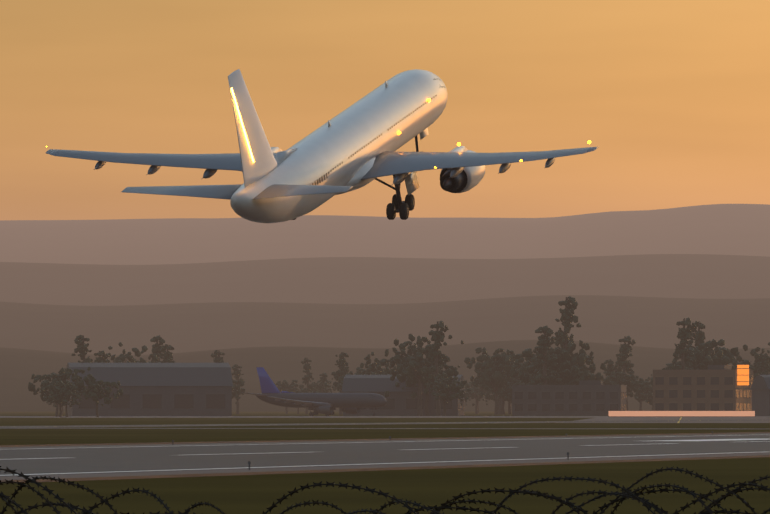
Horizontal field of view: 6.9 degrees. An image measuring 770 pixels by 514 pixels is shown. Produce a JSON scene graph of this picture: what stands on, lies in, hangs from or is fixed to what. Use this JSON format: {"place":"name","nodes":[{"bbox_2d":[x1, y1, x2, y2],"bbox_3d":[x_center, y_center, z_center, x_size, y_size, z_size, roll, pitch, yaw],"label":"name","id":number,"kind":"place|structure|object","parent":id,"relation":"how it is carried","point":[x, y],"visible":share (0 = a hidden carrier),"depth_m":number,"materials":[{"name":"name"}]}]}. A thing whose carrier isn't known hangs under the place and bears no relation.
{"place":"outdoors","nodes":[
{"label":"outdoors","id":0,"kind":"place"},
{"bbox_2d":[46,69,598,222],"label":"airliner","id":1,"kind":"object","parent":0,"point":[357,144],"visible":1,"depth_m":427.10,"materials":[{"name":"white paint"}]},
{"bbox_2d":[0,412,769,513],"bbox_3d":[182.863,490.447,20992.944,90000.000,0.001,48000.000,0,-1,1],"label":"ground","id":2,"kind":"structure","parent":0,"point":[252,494],"depth_m":269.95,"materials":[{"name":"green plant"}]},
{"bbox_2d":[46,402,63,413],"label":"tree","id":3,"kind":"object","parent":2,"relation":"on","point":[54,403],"visible":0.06,"depth_m":2358.86,"materials":[{"name":"green plant"}]},
{"bbox_2d":[28,367,91,416],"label":"tree","id":4,"kind":"object","parent":2,"relation":"on","point":[62,375],"visible":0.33,"depth_m":1852.51,"materials":[{"name":"green plant"}]},
{"bbox_2d":[39,382,81,416],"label":"tree","id":5,"kind":"object","parent":2,"relation":"on","point":[46,398],"visible":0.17,"depth_m":1813.65,"materials":[{"name":"green plant"}]},
{"bbox_2d":[41,380,86,416],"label":"tree","id":6,"kind":"object","parent":2,"relation":"on","point":[62,393],"visible":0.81,"depth_m":1796.46,"materials":[{"name":"green plant"}]},
{"bbox_2d":[71,335,93,362],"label":"tree","id":7,"kind":"object","parent":2,"relation":"on","point":[81,348],"visible":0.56,"depth_m":2065.75,"materials":[{"name":"green plant"}]},
{"bbox_2d":[65,375,122,416],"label":"tree","id":8,"kind":"object","parent":2,"relation":"on","point":[95,387],"visible":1,"depth_m":1742.33,"materials":[{"name":"green plant"}]},
{"bbox_2d":[94,350,109,362],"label":"tree","id":9,"kind":"object","parent":2,"relation":"on","point":[99,359],"visible":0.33,"depth_m":2053.67,"materials":[{"name":"green plant"}]},
{"bbox_2d":[104,342,157,362],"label":"tree","id":10,"kind":"object","parent":2,"relation":"on","point":[120,358],"visible":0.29,"depth_m":2126.69,"materials":[{"name":"green plant"}]},
{"bbox_2d":[66,363,232,415],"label":"hangar","id":11,"kind":"structure","parent":2,"relation":"on","point":[177,389],"depth_m":1931.97,"materials":[{"name":"grey metal"}]},
{"bbox_2d":[148,335,164,362],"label":"tree","id":12,"kind":"object","parent":2,"relation":"on","point":[156,347],"visible":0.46,"depth_m":2194.24,"materials":[{"name":"green plant"}]},
{"bbox_2d":[160,344,174,362],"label":"tree","id":13,"kind":"object","parent":2,"relation":"on","point":[165,355],"visible":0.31,"depth_m":2175.98,"materials":[{"name":"green plant"}]},
{"bbox_2d":[211,350,224,362],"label":"tree","id":14,"kind":"object","parent":2,"relation":"on","point":[218,359],"visible":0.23,"depth_m":2295.86,"materials":[{"name":"green plant"}]},
{"bbox_2d":[231,364,244,413],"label":"tree","id":15,"kind":"object","parent":2,"relation":"on","point":[236,372],"visible":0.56,"depth_m":2429.47,"materials":[{"name":"green plant"}]},
{"bbox_2d":[232,378,244,403],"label":"tree","id":16,"kind":"object","parent":2,"relation":"on","point":[237,388],"visible":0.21,"depth_m":2251.94,"materials":[{"name":"green plant"}]},
{"bbox_2d":[274,380,303,413],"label":"tree","id":17,"kind":"object","parent":2,"relation":"on","point":[282,386],"visible":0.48,"depth_m":2561.62,"materials":[{"name":"green plant"}]},
{"bbox_2d":[301,358,315,413],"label":"tree","id":18,"kind":"object","parent":2,"relation":"on","point":[308,376],"visible":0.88,"depth_m":2498.57,"materials":[{"name":"green plant"}]},
{"bbox_2d":[240,367,386,415],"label":"parked airliner","id":19,"kind":"object","parent":2,"relation":"on","point":[327,404],"visible":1,"depth_m":1945.91,"materials":[{"name":"grey paint"}]},
{"bbox_2d":[303,381,336,392],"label":"tree","id":20,"kind":"object","parent":2,"relation":"on","point":[328,386],"visible":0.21,"depth_m":2609.17,"materials":[{"name":"green plant"}]},
{"bbox_2d":[316,373,328,392],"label":"tree","id":21,"kind":"object","parent":2,"relation":"on","point":[322,388],"visible":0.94,"depth_m":2507.22,"materials":[{"name":"green plant"}]},
{"bbox_2d":[331,352,348,414],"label":"tree","id":22,"kind":"object","parent":2,"relation":"on","point":[341,364],"visible":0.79,"depth_m":2245.00,"materials":[{"name":"green plant"}]},
{"bbox_2d":[338,373,364,388],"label":"tree","id":23,"kind":"object","parent":2,"relation":"on","point":[340,381],"visible":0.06,"depth_m":2193.24,"materials":[{"name":"green plant"}]},
{"bbox_2d":[324,359,385,387],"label":"tree","id":24,"kind":"object","parent":2,"relation":"on","point":[335,383],"visible":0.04,"depth_m":2212.37,"materials":[{"name":"green plant"}]},
{"bbox_2d":[343,352,400,374],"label":"tree","id":25,"kind":"object","parent":2,"relation":"on","point":[377,371],"visible":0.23,"depth_m":2158.82,"materials":[{"name":"green plant"}]},
{"bbox_2d":[0,419,769,482],"bbox_3d":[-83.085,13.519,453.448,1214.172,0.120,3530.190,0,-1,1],"label":"runway","id":26,"kind":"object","parent":2,"relation":"on","point":[86,462],"visible":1,"depth_m":419.71,"materials":[{"name":"grey asphalt"}]},
{"bbox_2d":[172,431,712,469],"bbox_3d":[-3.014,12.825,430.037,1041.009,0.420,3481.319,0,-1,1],"label":"runway lights","id":27,"kind":"object","parent":26,"relation":"on","point":[567,454],"visible":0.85,"depth_m":363.61,"materials":[{"name":"grey metal"}]},
{"bbox_2d":[0,416,769,422],"bbox_3d":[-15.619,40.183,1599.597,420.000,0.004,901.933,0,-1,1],"label":"apron","id":28,"kind":"object","parent":2,"relation":"on","point":[599,418],"visible":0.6,"depth_m":1696.43,"materials":[{"name":"concrete"}]},
{"bbox_2d":[653,365,752,410],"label":"building","id":29,"kind":"structure","parent":28,"relation":"on","point":[712,387],"depth_m":1948.69,"materials":[{"name":"brown"}]},
{"bbox_2d":[608,365,754,416],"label":"sunlit glazing","id":30,"kind":"structure","parent":29,"relation":"attached to","point":[742,374],"depth_m":1798.64,"materials":[{"name":"orange glass"}]},
{"bbox_2d":[750,375,769,415],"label":"building","id":31,"kind":"structure","parent":28,"relation":"on","point":[760,394],"depth_m":1894.63,"materials":[{"name":"paint"}]},
{"bbox_2d":[342,375,465,415],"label":"hangar","id":32,"kind":"structure","parent":2,"relation":"on","point":[400,401],"depth_m":2005.08,"materials":[{"name":"grey metal"}]},
{"bbox_2d":[380,330,463,415],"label":"tree","id":33,"kind":"object","parent":2,"relation":"on","point":[411,366],"visible":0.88,"depth_m":1986.59,"materials":[{"name":"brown plant"}]},
{"bbox_2d":[385,336,458,415],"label":"tree","id":34,"kind":"object","parent":2,"relation":"on","point":[451,371],"visible":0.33,"depth_m":2001.63,"materials":[{"name":"green plant"}]},
{"bbox_2d":[395,362,457,388],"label":"tree","id":35,"kind":"object","parent":2,"relation":"on","point":[409,384],"visible":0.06,"depth_m":2005.69,"materials":[{"name":"green plant"}]},
{"bbox_2d":[423,321,448,415],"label":"tree","id":36,"kind":"object","parent":2,"relation":"on","point":[437,337],"visible":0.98,"depth_m":1973.83,"materials":[{"name":"green plant"}]},
{"bbox_2d":[424,376,470,415],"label":"tree","id":37,"kind":"object","parent":2,"relation":"on","point":[448,386],"visible":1,"depth_m":1941.59,"materials":[{"name":"green plant"}]},
{"bbox_2d":[464,385,471,404],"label":"tree","id":38,"kind":"object","parent":2,"relation":"on","point":[466,388],"visible":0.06,"depth_m":2364.02,"materials":[{"name":"green plant"}]},
{"bbox_2d":[465,380,485,413],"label":"tree","id":39,"kind":"object","parent":2,"relation":"on","point":[476,395],"visible":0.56,"depth_m":2513.85,"materials":[{"name":"green plant"}]},
{"bbox_2d":[466,386,486,413],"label":"tree","id":40,"kind":"object","parent":2,"relation":"on","point":[480,397],"visible":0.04,"depth_m":2520.73,"materials":[{"name":"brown plant"}]},
{"bbox_2d":[458,365,518,414],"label":"tree","id":41,"kind":"object","parent":2,"relation":"on","point":[502,405],"visible":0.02,"depth_m":2263.38,"materials":[{"name":"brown plant"}]},
{"bbox_2d":[479,388,498,412],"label":"tree","id":42,"kind":"object","parent":2,"relation":"on","point":[488,396],"visible":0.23,"depth_m":2378.22,"materials":[{"name":"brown plant"}]},
{"bbox_2d":[464,347,525,414],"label":"tree","id":43,"kind":"object","parent":2,"relation":"on","point":[497,379],"visible":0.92,"depth_m":2226.56,"materials":[{"name":"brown plant"}]},
{"bbox_2d":[480,358,522,414],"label":"tree","id":44,"kind":"object","parent":2,"relation":"on","point":[513,359],"visible":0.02,"depth_m":2291.90,"materials":[{"name":"brown plant"}]},
{"bbox_2d":[481,366,531,414],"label":"tree","id":45,"kind":"object","parent":2,"relation":"on","point":[509,403],"visible":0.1,"depth_m":2265.38,"materials":[{"name":"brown plant"}]},
{"bbox_2d":[490,377,526,400],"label":"tree","id":46,"kind":"object","parent":2,"relation":"on","point":[507,393],"visible":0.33,"depth_m":2247.43,"materials":[{"name":"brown plant"}]},
{"bbox_2d":[509,347,561,384],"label":"tree","id":47,"kind":"object","parent":2,"relation":"on","point":[513,372],"visible":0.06,"depth_m":2099.66,"materials":[{"name":"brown plant"}]},
{"bbox_2d":[532,326,560,384],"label":"tree","id":48,"kind":"object","parent":2,"relation":"on","point":[544,343],"visible":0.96,"depth_m":2052.99,"materials":[{"name":"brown plant"}]},
{"bbox_2d":[518,351,595,384],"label":"tree","id":49,"kind":"object","parent":2,"relation":"on","point":[523,378],"visible":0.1,"depth_m":2080.36,"materials":[{"name":"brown plant"}]},
{"bbox_2d":[530,364,595,384],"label":"tree","id":50,"kind":"object","parent":2,"relation":"on","point":[577,373],"visible":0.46,"depth_m":2060.69,"materials":[{"name":"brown plant"}]},
{"bbox_2d":[522,340,605,384],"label":"tree","id":51,"kind":"object","parent":2,"relation":"on","point":[568,359],"visible":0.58,"depth_m":2072.02,"materials":[{"name":"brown plant"}]},
{"bbox_2d":[552,296,580,367],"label":"tree","id":52,"kind":"object","parent":2,"relation":"on","point":[567,319],"visible":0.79,"depth_m":2077.92,"materials":[{"name":"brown plant"}]},
{"bbox_2d":[512,380,626,415],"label":"building","id":53,"kind":"structure","parent":2,"relation":"on","point":[590,398],"depth_m":1991.36,"materials":[{"name":"paint"}]},
{"bbox_2d":[603,359,617,380],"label":"tree","id":54,"kind":"object","parent":2,"relation":"on","point":[611,367],"visible":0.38,"depth_m":2279.00,"materials":[{"name":"green plant"}]},
{"bbox_2d":[615,353,627,374],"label":"tree","id":55,"kind":"object","parent":2,"relation":"on","point":[619,355],"visible":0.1,"depth_m":2282.49,"materials":[{"name":"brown plant"}]},
{"bbox_2d":[601,371,645,396],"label":"tree","id":56,"kind":"object","parent":2,"relation":"on","point":[621,380],"visible":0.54,"depth_m":2254.17,"materials":[{"name":"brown plant"}]},
{"bbox_2d":[612,336,635,410],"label":"tree","id":57,"kind":"object","parent":2,"relation":"on","point":[625,349],"visible":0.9,"depth_m":2263.16,"materials":[{"name":"green plant"}]},
{"bbox_2d":[628,377,652,410],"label":"tree","id":58,"kind":"object","parent":2,"relation":"on","point":[641,394],"visible":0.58,"depth_m":2334.38,"materials":[{"name":"green plant"}]},
{"bbox_2d":[635,384,652,404],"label":"tree","id":59,"kind":"object","parent":2,"relation":"on","point":[650,401],"visible":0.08,"depth_m":2356.41,"materials":[{"name":"green plant"}]},
{"bbox_2d":[650,363,672,385],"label":"tree","id":60,"kind":"object","parent":2,"relation":"on","point":[665,368],"visible":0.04,"depth_m":2132.34,"materials":[{"name":"green plant"}]},
{"bbox_2d":[669,317,695,369],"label":"tree","id":61,"kind":"object","parent":2,"relation":"on","point":[683,336],"visible":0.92,"depth_m":2047.39,"materials":[{"name":"green plant"}]},
{"bbox_2d":[689,321,705,350],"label":"tree","id":62,"kind":"object","parent":2,"relation":"on","point":[698,336],"visible":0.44,"depth_m":2143.05,"materials":[{"name":"green plant"}]},
{"bbox_2d":[668,339,743,369],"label":"tree","id":63,"kind":"object","parent":2,"relation":"on","point":[707,356],"visible":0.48,"depth_m":2062.70,"materials":[{"name":"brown plant"}]},
{"bbox_2d":[685,352,750,369],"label":"tree","id":64,"kind":"object","parent":2,"relation":"on","point":[734,362],"depth_m":2107.40,"materials":[{"name":"green plant"}]},
{"bbox_2d":[736,342,769,379],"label":"tree","id":65,"kind":"object","parent":2,"relation":"on","point":[755,367],"visible":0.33,"depth_m":2191.85,"materials":[{"name":"green plant"}]},
{"bbox_2d":[753,354,769,376],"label":"tree","id":66,"kind":"object","parent":2,"relation":"on","point":[764,365],"visible":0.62,"depth_m":2145.40,"materials":[{"name":"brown plant"}]},
{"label":"fence","id":67,"kind":"object","parent":2,"relation":"on","visible":0},
{"bbox_2d":[0,466,769,513],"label":"razor wire coil","id":68,"kind":"object","parent":67,"relation":"attached to","point":[627,493],"visible":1,"depth_m":19.48,"materials":[{"name":"metal"}]},
{"bbox_2d":[0,204,769,264],"bbox_3d":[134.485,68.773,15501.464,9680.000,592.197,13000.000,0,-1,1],"label":"hills","id":69,"kind":"structure","parent":0,"point":[729,229],"depth_m":15065.88,"materials":[{"name":"grey"}]},
{"bbox_2d":[0,295,769,354],"bbox_3d":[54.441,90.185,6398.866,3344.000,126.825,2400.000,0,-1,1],"label":"hills","id":70,"kind":"structure","parent":0,"point":[640,321],"depth_m":6327.48,"materials":[{"name":"grey"}]},
{"bbox_2d":[0,254,769,305],"bbox_3d":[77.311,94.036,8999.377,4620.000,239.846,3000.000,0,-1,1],"label":"hills","id":71,"kind":"structure","parent":0,"point":[355,280],"depth_m":9055.83,"materials":[{"name":"grey"}]},
{"bbox_2d":[0,340,769,411],"bbox_3d":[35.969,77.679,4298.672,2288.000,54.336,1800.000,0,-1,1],"label":"hills","id":72,"kind":"structure","parent":0,"point":[19,368],"depth_m":4214.03,"materials":[{"name":"grey"}]},
{"bbox_2d":[0,0,769,219],"label":"sky","id":73,"kind":"structure","parent":0,"point":[673,96],"materials":[{"name":"orange"}]}
]}

